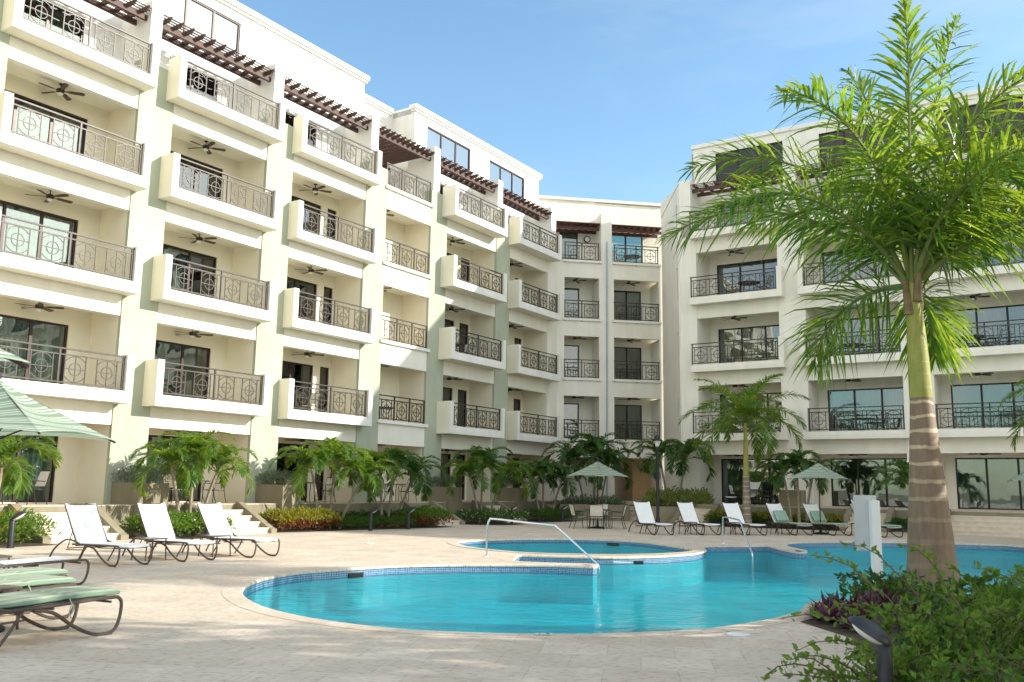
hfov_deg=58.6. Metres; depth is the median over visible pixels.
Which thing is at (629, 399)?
ceiling fan
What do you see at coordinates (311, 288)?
sliding door
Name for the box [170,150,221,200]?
sliding door
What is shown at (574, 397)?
ceiling fan
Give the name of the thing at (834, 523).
lounger cushion
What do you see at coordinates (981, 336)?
patio table
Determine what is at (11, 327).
sliding door
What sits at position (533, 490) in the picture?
palm tree
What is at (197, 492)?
sliding door
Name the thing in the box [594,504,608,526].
patio chair
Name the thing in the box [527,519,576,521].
planting bed
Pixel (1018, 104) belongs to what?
window
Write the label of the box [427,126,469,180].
window
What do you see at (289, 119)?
sliding door
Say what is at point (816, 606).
rhoeo plant
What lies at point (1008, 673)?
shrub
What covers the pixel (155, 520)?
sun lounger
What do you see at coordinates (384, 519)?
shrub
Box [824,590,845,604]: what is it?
rhoeo plant
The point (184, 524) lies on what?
shrub
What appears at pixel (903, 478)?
palm tree
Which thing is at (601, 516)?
patio table
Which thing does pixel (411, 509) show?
bollard light
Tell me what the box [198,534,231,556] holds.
side table
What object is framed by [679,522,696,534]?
side table
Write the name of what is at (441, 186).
sliding door
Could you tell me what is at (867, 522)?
sign post
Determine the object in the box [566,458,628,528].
parasol
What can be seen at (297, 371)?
sliding door
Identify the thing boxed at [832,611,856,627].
rhoeo plant
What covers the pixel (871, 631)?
bollard light
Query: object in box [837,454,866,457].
ceiling fan
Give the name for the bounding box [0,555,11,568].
side table
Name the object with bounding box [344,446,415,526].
palm tree
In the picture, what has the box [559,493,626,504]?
shrub
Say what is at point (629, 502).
terrace
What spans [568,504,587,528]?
patio chair
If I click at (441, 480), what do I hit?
shrub
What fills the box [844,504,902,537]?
sun lounger
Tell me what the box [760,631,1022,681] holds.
shrub
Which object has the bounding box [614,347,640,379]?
sliding door
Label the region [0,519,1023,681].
pool deck
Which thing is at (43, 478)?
patio chair
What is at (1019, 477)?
parasol
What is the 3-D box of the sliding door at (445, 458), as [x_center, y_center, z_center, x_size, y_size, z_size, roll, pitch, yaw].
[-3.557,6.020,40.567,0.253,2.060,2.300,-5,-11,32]
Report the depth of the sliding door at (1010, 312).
37.35 m
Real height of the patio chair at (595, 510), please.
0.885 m
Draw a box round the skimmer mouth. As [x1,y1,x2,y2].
[348,572,362,577]
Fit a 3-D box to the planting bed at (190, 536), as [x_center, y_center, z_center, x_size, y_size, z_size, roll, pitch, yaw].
[-9.165,5.254,24.519,2.380,0.001,2.600,-5,-11,32]
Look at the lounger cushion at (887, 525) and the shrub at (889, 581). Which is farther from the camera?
the lounger cushion at (887, 525)
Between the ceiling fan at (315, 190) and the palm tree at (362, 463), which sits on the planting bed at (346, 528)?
the palm tree at (362, 463)
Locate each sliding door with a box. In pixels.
[0,200,77,267]
[0,314,67,383]
[0,435,57,502]
[4,89,86,156]
[38,0,83,41]
[145,435,201,501]
[154,340,209,399]
[162,243,215,298]
[170,58,217,100]
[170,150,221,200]
[276,443,308,500]
[282,361,312,410]
[285,112,315,145]
[286,277,316,321]
[291,195,320,234]
[314,446,323,500]
[318,367,328,412]
[322,287,331,324]
[327,209,335,240]
[440,184,444,194]
[440,453,449,486]
[443,387,451,400]
[445,319,453,326]
[456,455,464,499]
[457,389,465,426]
[459,323,467,351]
[461,258,468,282]
[512,458,518,487]
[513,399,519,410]
[514,337,520,344]
[560,232,577,259]
[564,288,578,316]
[564,345,578,377]
[564,403,578,438]
[614,290,640,320]
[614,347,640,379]
[614,405,641,439]
[624,236,642,261]
[717,195,783,227]
[717,258,776,294]
[718,325,779,362]
[720,392,781,432]
[721,459,784,504]
[821,178,890,209]
[822,249,876,283]
[825,315,895,354]
[828,387,904,430]
[830,458,907,507]
[944,228,1023,270]
[946,160,1019,185]
[946,304,1023,346]
[951,382,1023,428]
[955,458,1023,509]
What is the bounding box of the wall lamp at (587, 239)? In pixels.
[584,236,590,242]
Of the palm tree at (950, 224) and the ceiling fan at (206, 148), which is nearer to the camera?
the palm tree at (950, 224)
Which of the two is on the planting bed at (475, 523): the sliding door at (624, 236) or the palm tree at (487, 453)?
the palm tree at (487, 453)
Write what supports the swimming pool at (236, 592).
in the pool deck
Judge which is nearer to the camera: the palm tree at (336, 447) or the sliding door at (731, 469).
the palm tree at (336, 447)
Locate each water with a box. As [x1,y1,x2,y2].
[246,546,1023,633]
[464,542,677,553]
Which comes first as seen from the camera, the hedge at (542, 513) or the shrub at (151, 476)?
the shrub at (151, 476)
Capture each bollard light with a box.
[5,511,25,547]
[368,507,378,530]
[406,507,415,528]
[561,505,567,521]
[848,616,892,681]
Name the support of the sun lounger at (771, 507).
on the pool deck
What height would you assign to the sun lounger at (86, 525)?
1.044 m
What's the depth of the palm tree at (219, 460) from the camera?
25.65 m
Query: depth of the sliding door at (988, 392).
37.29 m
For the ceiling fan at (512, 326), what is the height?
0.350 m
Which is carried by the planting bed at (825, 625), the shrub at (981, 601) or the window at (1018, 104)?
the shrub at (981, 601)
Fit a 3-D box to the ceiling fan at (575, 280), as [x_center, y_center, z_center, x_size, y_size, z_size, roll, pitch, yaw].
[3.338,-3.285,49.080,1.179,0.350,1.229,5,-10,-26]
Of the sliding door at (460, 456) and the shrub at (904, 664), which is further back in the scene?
the sliding door at (460, 456)
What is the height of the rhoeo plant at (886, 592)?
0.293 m
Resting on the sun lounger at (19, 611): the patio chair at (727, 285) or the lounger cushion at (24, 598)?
the lounger cushion at (24, 598)
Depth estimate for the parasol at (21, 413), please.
9.11 m
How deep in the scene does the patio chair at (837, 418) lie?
38.81 m
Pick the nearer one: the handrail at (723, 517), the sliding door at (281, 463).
the handrail at (723, 517)
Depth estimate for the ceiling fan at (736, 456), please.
41.16 m
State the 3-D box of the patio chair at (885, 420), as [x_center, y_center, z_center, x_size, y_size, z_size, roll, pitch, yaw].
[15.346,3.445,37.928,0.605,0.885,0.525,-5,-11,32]
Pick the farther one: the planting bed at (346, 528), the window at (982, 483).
the window at (982, 483)
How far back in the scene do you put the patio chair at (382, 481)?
34.76 m
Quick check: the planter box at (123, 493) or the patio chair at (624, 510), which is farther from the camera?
the patio chair at (624, 510)
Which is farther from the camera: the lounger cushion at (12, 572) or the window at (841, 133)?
the window at (841, 133)
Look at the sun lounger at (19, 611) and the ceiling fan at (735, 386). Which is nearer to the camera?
the sun lounger at (19, 611)
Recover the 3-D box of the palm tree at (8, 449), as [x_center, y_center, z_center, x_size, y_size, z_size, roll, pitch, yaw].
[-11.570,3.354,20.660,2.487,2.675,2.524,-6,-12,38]
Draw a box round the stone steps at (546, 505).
[535,500,565,519]
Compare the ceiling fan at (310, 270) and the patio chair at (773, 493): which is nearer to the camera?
the ceiling fan at (310, 270)
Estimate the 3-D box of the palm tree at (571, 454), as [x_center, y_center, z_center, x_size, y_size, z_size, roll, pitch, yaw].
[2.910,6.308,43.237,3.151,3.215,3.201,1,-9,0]
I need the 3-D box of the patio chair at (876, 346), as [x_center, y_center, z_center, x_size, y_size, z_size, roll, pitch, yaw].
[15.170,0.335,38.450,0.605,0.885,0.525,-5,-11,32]
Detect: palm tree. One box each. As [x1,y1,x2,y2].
[0,435,62,499]
[129,440,212,535]
[150,430,237,534]
[177,444,257,534]
[268,445,347,529]
[294,437,373,528]
[328,455,403,528]
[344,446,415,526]
[365,448,429,525]
[381,455,447,525]
[440,455,496,522]
[452,445,515,522]
[474,459,533,522]
[507,464,557,520]
[520,458,569,519]
[537,464,587,519]
[541,440,605,502]
[561,432,629,497]
[577,447,643,503]
[626,439,689,500]
[654,0,1023,590]
[659,437,715,501]
[676,373,811,527]
[753,457,810,521]
[768,449,825,522]
[788,458,844,522]
[869,459,946,497]
[998,339,1023,451]
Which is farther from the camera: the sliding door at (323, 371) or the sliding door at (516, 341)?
the sliding door at (516, 341)
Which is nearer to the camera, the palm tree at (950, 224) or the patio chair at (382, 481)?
the palm tree at (950, 224)
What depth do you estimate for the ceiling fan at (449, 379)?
40.55 m
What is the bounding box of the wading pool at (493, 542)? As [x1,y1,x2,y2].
[447,538,702,554]
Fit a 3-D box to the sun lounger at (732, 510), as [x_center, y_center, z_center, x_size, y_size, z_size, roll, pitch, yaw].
[7.766,6.017,30.921,0.656,1.044,2.193,3,-9,-16]
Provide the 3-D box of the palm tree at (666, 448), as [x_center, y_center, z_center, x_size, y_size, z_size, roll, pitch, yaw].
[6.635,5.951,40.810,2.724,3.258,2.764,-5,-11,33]
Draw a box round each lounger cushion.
[0,567,67,577]
[0,575,75,590]
[0,585,119,617]
[784,522,811,524]
[813,523,850,524]
[851,503,900,526]
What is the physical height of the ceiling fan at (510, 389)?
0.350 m
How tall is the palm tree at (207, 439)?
3.050 m
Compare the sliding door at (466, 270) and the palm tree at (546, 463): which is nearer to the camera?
the palm tree at (546, 463)
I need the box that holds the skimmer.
[614,561,642,564]
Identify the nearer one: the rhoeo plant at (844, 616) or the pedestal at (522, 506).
the rhoeo plant at (844, 616)
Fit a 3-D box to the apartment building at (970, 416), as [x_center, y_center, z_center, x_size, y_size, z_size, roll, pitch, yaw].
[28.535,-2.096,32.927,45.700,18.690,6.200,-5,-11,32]
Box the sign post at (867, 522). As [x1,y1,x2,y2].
[853,495,882,581]
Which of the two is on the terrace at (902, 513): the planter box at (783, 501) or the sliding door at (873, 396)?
the planter box at (783, 501)
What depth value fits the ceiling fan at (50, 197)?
25.57 m
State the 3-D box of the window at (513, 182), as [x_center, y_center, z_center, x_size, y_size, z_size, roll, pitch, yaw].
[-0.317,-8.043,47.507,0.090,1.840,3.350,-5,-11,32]
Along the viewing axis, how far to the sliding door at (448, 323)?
42.35 m
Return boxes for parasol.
[0,348,29,368]
[0,369,115,632]
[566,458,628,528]
[788,460,848,534]
[1007,472,1023,481]
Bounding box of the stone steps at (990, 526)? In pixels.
[950,509,1023,536]
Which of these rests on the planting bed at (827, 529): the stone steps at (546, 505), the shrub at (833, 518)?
the shrub at (833, 518)
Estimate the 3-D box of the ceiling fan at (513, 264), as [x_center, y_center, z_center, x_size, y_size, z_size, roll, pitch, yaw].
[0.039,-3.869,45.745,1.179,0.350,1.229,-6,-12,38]
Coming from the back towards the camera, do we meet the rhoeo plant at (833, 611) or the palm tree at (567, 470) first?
the palm tree at (567, 470)
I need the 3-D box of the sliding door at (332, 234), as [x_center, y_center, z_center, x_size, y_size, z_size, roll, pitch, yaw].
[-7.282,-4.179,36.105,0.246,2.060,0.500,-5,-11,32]
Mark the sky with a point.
(602, 99)
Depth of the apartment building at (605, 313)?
48.69 m
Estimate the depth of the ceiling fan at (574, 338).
48.53 m
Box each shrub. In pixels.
[0,507,62,544]
[111,464,173,484]
[118,508,236,536]
[255,469,302,485]
[315,508,406,527]
[316,514,380,529]
[359,514,419,527]
[425,474,463,486]
[494,477,529,487]
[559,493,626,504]
[641,484,715,506]
[703,509,775,526]
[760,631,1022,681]
[779,511,844,529]
[780,539,1023,681]
[828,566,971,603]
[867,569,1023,652]
[883,564,1023,680]
[885,516,907,531]
[894,595,1019,633]
[925,647,1023,681]
[942,559,1023,603]
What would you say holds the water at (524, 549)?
in the wading pool at (493, 542)
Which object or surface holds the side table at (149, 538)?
on the pool deck
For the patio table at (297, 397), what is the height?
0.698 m
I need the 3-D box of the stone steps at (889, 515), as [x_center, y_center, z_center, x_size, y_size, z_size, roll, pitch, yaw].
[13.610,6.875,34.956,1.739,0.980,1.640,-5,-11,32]
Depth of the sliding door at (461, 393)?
42.75 m
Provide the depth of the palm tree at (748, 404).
36.52 m
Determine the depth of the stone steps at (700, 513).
38.58 m
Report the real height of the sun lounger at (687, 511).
1.044 m
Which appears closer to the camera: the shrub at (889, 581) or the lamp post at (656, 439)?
the shrub at (889, 581)
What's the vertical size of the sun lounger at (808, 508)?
1.044 m
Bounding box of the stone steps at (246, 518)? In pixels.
[182,502,276,534]
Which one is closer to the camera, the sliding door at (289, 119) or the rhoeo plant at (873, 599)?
the rhoeo plant at (873, 599)
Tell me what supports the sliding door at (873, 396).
in the apartment building at (970, 416)
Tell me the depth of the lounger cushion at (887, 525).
29.91 m
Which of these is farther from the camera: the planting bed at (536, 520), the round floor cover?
the planting bed at (536, 520)
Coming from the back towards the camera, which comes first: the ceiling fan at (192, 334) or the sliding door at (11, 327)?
the ceiling fan at (192, 334)
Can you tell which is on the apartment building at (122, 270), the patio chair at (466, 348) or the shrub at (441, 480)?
the patio chair at (466, 348)
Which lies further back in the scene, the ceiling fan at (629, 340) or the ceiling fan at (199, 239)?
the ceiling fan at (629, 340)
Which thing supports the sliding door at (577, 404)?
in the apartment building at (605, 313)
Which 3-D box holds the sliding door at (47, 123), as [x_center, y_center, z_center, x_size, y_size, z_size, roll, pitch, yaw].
[-13.799,-5.876,26.116,0.255,2.060,3.200,-5,-11,32]
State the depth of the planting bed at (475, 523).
36.13 m
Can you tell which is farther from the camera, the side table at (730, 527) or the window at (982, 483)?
the window at (982, 483)
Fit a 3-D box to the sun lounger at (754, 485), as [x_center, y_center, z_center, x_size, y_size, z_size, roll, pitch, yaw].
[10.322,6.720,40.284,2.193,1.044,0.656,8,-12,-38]
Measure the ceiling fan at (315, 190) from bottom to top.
0.350 m
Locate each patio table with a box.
[0,477,22,503]
[176,480,209,501]
[293,395,306,409]
[304,482,322,501]
[379,406,392,419]
[383,484,406,501]
[455,343,463,352]
[584,509,610,528]
[623,254,640,261]
[738,280,759,290]
[742,489,764,504]
[843,343,864,354]
[850,418,873,429]
[960,335,983,346]
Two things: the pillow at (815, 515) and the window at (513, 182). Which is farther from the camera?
the window at (513, 182)
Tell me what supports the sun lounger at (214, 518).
on the pool deck
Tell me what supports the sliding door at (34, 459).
in the apartment building at (122, 270)
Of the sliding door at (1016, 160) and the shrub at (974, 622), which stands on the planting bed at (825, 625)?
the shrub at (974, 622)
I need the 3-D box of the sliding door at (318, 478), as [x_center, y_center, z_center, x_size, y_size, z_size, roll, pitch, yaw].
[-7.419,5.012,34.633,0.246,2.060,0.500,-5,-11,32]
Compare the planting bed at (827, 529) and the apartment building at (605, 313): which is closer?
the planting bed at (827, 529)
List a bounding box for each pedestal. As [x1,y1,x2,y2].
[132,505,167,534]
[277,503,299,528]
[446,502,461,518]
[515,501,527,517]
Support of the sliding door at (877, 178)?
in the apartment building at (970, 416)
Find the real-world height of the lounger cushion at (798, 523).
0.060 m
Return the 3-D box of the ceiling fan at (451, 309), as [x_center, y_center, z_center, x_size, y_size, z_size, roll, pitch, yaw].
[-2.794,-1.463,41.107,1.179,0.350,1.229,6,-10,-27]
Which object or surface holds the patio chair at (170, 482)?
on the terrace at (115, 513)
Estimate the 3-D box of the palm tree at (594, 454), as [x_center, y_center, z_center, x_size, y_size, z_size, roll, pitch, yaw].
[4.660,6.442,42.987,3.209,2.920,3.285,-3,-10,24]
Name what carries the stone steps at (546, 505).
on the pool deck
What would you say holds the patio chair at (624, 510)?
on the pool deck
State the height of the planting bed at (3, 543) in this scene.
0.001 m
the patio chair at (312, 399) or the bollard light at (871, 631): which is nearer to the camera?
the bollard light at (871, 631)
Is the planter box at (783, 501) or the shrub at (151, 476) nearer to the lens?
the shrub at (151, 476)
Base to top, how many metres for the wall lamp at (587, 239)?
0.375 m
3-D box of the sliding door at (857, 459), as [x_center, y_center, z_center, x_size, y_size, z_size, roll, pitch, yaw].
[15.442,6.067,39.102,3.400,2.060,0.090,-5,-11,32]
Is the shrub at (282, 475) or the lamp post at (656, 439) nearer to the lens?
the shrub at (282, 475)
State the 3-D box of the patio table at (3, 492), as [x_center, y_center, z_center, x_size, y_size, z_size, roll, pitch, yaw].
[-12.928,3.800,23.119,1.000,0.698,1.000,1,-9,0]
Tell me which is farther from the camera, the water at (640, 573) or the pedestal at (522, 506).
the pedestal at (522, 506)
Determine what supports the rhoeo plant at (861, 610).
on the planting bed at (825, 625)
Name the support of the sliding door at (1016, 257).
in the apartment building at (970, 416)
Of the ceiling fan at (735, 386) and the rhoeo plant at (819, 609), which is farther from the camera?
the ceiling fan at (735, 386)
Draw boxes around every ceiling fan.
[15,302,63,311]
[25,189,72,202]
[39,83,84,100]
[164,430,202,434]
[175,330,212,337]
[180,233,216,243]
[188,141,225,154]
[285,439,317,443]
[294,352,324,357]
[296,265,326,274]
[299,184,331,194]
[445,306,464,311]
[446,377,462,381]
[447,237,464,244]
[508,388,521,391]
[509,324,523,328]
[510,260,522,266]
[564,278,586,282]
[564,396,583,399]
[569,337,585,340]
[617,398,640,401]
[621,281,639,285]
[621,339,640,342]
[723,316,747,320]
[723,384,747,388]
[723,455,750,457]
[725,249,743,255]
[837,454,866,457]
[842,379,860,383]
[958,293,989,299]
[964,372,992,377]
[968,453,1000,456]
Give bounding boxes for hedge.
[258,505,344,530]
[392,504,454,526]
[453,507,528,523]
[519,507,581,520]
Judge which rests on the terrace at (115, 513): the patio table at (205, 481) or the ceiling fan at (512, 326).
the patio table at (205, 481)
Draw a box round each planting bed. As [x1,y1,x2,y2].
[0,540,56,547]
[129,533,201,538]
[277,525,449,531]
[465,522,521,524]
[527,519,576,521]
[699,525,838,530]
[800,594,1023,675]
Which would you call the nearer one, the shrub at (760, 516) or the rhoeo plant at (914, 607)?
the rhoeo plant at (914, 607)
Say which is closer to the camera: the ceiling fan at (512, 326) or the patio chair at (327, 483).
the patio chair at (327, 483)
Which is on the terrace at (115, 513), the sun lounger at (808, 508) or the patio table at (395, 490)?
the patio table at (395, 490)
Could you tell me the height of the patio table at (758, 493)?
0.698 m
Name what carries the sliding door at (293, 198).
in the apartment building at (122, 270)
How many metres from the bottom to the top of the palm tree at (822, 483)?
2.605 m
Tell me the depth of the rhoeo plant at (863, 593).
11.65 m
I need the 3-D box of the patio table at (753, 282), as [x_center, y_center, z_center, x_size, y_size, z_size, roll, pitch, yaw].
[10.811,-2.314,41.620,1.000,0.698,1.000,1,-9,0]
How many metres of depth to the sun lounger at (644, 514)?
30.62 m
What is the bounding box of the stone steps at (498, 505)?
[471,500,526,522]
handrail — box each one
[484,518,599,577]
[722,516,753,562]
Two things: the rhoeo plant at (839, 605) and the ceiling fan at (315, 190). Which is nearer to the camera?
the rhoeo plant at (839, 605)
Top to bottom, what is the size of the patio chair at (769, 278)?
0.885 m
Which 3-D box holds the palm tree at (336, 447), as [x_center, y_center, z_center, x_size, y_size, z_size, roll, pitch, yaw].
[-5.948,4.753,30.216,2.603,3.100,2.568,6,-11,-30]
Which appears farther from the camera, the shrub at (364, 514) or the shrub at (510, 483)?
the shrub at (510, 483)
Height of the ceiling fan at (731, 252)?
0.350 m
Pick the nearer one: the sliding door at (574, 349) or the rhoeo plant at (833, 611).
the rhoeo plant at (833, 611)
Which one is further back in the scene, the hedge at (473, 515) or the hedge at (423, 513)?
the hedge at (473, 515)
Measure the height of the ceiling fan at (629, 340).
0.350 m
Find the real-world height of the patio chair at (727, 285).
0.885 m
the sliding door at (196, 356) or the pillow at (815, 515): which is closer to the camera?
the sliding door at (196, 356)
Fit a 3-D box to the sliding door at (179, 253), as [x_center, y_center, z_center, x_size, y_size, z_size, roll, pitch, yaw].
[-11.097,-2.050,29.835,0.255,2.060,3.170,-5,-11,32]
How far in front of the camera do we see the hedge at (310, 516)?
28.26 m
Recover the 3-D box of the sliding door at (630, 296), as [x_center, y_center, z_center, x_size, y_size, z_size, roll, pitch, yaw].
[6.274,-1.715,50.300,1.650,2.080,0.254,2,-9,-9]
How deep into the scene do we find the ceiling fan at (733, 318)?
42.17 m
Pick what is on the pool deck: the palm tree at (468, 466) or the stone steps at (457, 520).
the stone steps at (457, 520)
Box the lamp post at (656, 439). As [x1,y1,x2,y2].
[651,435,662,522]
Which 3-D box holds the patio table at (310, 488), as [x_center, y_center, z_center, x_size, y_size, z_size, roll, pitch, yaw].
[-7.145,5.308,31.995,1.000,0.698,1.000,1,-9,0]
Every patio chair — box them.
[16,470,51,504]
[162,473,186,502]
[201,475,227,502]
[299,393,320,411]
[314,477,336,501]
[379,478,392,501]
[398,479,416,501]
[457,343,473,353]
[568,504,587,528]
[589,504,603,529]
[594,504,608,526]
[609,505,626,528]
[724,280,739,293]
[728,485,742,503]
[757,275,772,290]
[762,487,776,504]
[834,414,850,430]
[864,338,879,353]
[872,413,888,429]
[986,328,1002,346]
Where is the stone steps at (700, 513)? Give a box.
[669,504,719,524]
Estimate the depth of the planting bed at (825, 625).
9.77 m
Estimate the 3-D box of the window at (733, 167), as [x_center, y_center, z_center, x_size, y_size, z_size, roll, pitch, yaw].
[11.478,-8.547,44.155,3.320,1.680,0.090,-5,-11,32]
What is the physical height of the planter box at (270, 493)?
0.596 m
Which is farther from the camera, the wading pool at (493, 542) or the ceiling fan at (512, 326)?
the ceiling fan at (512, 326)
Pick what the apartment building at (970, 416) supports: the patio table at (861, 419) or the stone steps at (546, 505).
the patio table at (861, 419)
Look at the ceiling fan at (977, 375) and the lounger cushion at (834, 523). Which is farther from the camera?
the ceiling fan at (977, 375)
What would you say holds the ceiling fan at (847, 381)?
hanging from the apartment building at (970, 416)
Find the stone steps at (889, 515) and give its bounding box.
[839,507,895,531]
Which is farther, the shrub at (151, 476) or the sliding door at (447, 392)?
the sliding door at (447, 392)
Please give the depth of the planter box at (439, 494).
37.09 m
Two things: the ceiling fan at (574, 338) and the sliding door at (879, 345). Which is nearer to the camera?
the sliding door at (879, 345)
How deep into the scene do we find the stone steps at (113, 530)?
22.36 m
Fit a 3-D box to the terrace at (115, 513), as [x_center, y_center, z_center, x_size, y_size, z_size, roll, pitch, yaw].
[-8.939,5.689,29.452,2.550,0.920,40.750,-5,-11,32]
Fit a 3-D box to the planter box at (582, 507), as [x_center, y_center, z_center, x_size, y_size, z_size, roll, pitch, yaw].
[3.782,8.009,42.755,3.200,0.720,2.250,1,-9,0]
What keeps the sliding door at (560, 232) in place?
in the apartment building at (605, 313)
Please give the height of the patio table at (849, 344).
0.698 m
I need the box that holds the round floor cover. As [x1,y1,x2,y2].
[727,632,750,636]
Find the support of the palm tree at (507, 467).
on the planting bed at (475, 523)
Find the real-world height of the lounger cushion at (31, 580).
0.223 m
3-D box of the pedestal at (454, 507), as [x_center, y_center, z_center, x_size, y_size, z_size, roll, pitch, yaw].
[-2.358,6.979,37.060,0.178,0.872,0.850,-5,-11,32]
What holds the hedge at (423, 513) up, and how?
on the planting bed at (346, 528)
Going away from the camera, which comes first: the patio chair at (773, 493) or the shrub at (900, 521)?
the shrub at (900, 521)
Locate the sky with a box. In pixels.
[236,0,1023,262]
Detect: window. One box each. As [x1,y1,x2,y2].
[158,0,239,66]
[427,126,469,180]
[489,161,523,199]
[716,141,782,183]
[819,120,893,166]
[936,96,1023,142]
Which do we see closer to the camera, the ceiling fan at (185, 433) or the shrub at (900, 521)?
the ceiling fan at (185, 433)
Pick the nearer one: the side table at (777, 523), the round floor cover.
the round floor cover
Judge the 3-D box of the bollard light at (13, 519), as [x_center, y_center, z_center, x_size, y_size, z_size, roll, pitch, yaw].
[-10.703,4.072,19.726,0.332,0.785,0.332,-2,-10,17]
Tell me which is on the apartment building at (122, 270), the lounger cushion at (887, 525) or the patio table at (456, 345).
the patio table at (456, 345)
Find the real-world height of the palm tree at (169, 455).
2.726 m
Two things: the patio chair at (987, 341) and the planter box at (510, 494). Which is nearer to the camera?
the patio chair at (987, 341)
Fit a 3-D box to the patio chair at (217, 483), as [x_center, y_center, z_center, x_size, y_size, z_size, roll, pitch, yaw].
[-9.322,4.644,28.668,0.525,0.885,0.605,-5,-11,32]
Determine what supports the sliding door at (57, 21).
in the apartment building at (122, 270)
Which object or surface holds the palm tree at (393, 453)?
on the planting bed at (346, 528)
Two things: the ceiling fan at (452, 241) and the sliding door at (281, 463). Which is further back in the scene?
the ceiling fan at (452, 241)
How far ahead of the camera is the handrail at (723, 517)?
23.82 m
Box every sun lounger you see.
[0,556,89,585]
[0,583,76,618]
[0,595,122,646]
[49,503,151,566]
[122,503,217,561]
[181,503,279,557]
[628,501,673,534]
[671,502,721,534]
[717,502,766,535]
[724,482,765,504]
[760,503,813,535]
[796,503,851,535]
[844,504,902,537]
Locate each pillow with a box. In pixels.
[773,510,789,521]
[810,511,826,521]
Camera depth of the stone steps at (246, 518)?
27.02 m
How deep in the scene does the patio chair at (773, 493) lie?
39.77 m
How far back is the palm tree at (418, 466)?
32.72 m
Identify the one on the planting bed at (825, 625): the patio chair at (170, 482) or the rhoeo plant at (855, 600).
the rhoeo plant at (855, 600)
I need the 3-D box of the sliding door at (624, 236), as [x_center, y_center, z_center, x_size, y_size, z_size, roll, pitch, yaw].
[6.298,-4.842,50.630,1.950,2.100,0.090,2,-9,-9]
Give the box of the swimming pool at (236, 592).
[221,541,1023,637]
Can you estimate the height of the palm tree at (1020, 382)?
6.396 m
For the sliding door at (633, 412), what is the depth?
49.43 m
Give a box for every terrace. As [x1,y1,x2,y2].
[0,500,560,539]
[560,500,663,504]
[668,504,1023,530]
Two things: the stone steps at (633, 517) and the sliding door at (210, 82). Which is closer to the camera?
the sliding door at (210, 82)
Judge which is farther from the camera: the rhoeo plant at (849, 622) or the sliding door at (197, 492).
the sliding door at (197, 492)
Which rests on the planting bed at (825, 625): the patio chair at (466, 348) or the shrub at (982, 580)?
the shrub at (982, 580)
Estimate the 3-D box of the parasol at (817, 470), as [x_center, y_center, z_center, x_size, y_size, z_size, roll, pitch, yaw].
[10.671,5.404,31.669,1.665,2.560,1.665,-5,-11,34]
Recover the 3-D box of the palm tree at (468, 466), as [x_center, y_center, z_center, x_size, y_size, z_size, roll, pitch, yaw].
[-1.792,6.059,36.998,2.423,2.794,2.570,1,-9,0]
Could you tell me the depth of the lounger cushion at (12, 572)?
10.49 m
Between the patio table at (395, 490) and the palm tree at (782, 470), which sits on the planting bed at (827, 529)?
the palm tree at (782, 470)
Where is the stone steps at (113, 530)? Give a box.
[4,503,128,543]
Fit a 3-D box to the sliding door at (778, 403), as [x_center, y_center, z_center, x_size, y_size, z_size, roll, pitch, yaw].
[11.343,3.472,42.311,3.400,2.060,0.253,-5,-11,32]
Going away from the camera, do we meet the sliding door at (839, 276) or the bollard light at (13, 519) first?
the bollard light at (13, 519)
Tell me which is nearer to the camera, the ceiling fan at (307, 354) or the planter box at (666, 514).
the ceiling fan at (307, 354)
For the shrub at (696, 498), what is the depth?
39.92 m
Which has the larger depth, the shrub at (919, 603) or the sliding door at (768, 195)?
the sliding door at (768, 195)
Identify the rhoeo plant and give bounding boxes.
[802,600,823,613]
[804,606,823,620]
[805,591,847,610]
[810,601,842,623]
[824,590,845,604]
[826,595,850,616]
[830,590,869,609]
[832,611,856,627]
[837,599,877,617]
[839,599,882,621]
[840,615,862,631]
[854,590,890,612]
[857,588,877,600]
[859,588,894,608]
[871,585,904,602]
[896,597,928,616]
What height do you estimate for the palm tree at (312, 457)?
2.878 m
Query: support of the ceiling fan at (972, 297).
hanging from the apartment building at (970, 416)
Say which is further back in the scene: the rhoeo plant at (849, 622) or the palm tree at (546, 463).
the palm tree at (546, 463)
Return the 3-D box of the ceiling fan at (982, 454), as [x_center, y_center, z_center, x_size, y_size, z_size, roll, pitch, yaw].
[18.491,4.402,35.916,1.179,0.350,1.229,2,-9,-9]
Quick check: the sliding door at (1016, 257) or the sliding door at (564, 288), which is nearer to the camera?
the sliding door at (1016, 257)
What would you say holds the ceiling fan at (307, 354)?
hanging from the apartment building at (122, 270)
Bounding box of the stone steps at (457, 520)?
[400,501,464,525]
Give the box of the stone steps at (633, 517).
[630,506,636,520]
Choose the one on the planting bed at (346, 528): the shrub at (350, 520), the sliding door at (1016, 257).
the shrub at (350, 520)
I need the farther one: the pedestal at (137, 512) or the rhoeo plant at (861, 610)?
the pedestal at (137, 512)
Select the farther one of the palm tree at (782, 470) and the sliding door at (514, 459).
the sliding door at (514, 459)
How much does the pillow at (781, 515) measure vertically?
0.392 m
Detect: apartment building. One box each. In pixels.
[0,0,561,503]
[538,184,684,516]
[678,82,1023,510]
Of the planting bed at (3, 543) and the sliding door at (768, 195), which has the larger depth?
the sliding door at (768, 195)
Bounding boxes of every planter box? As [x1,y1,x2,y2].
[110,482,168,504]
[255,484,300,503]
[426,487,461,501]
[496,488,527,500]
[557,503,629,520]
[651,506,704,522]
[779,490,805,506]
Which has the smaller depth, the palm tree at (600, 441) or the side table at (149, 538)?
the side table at (149, 538)
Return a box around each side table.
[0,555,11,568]
[0,584,22,629]
[131,537,167,560]
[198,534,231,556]
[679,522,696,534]
[724,522,742,534]
[770,522,789,534]
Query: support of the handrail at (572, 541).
on the pool deck

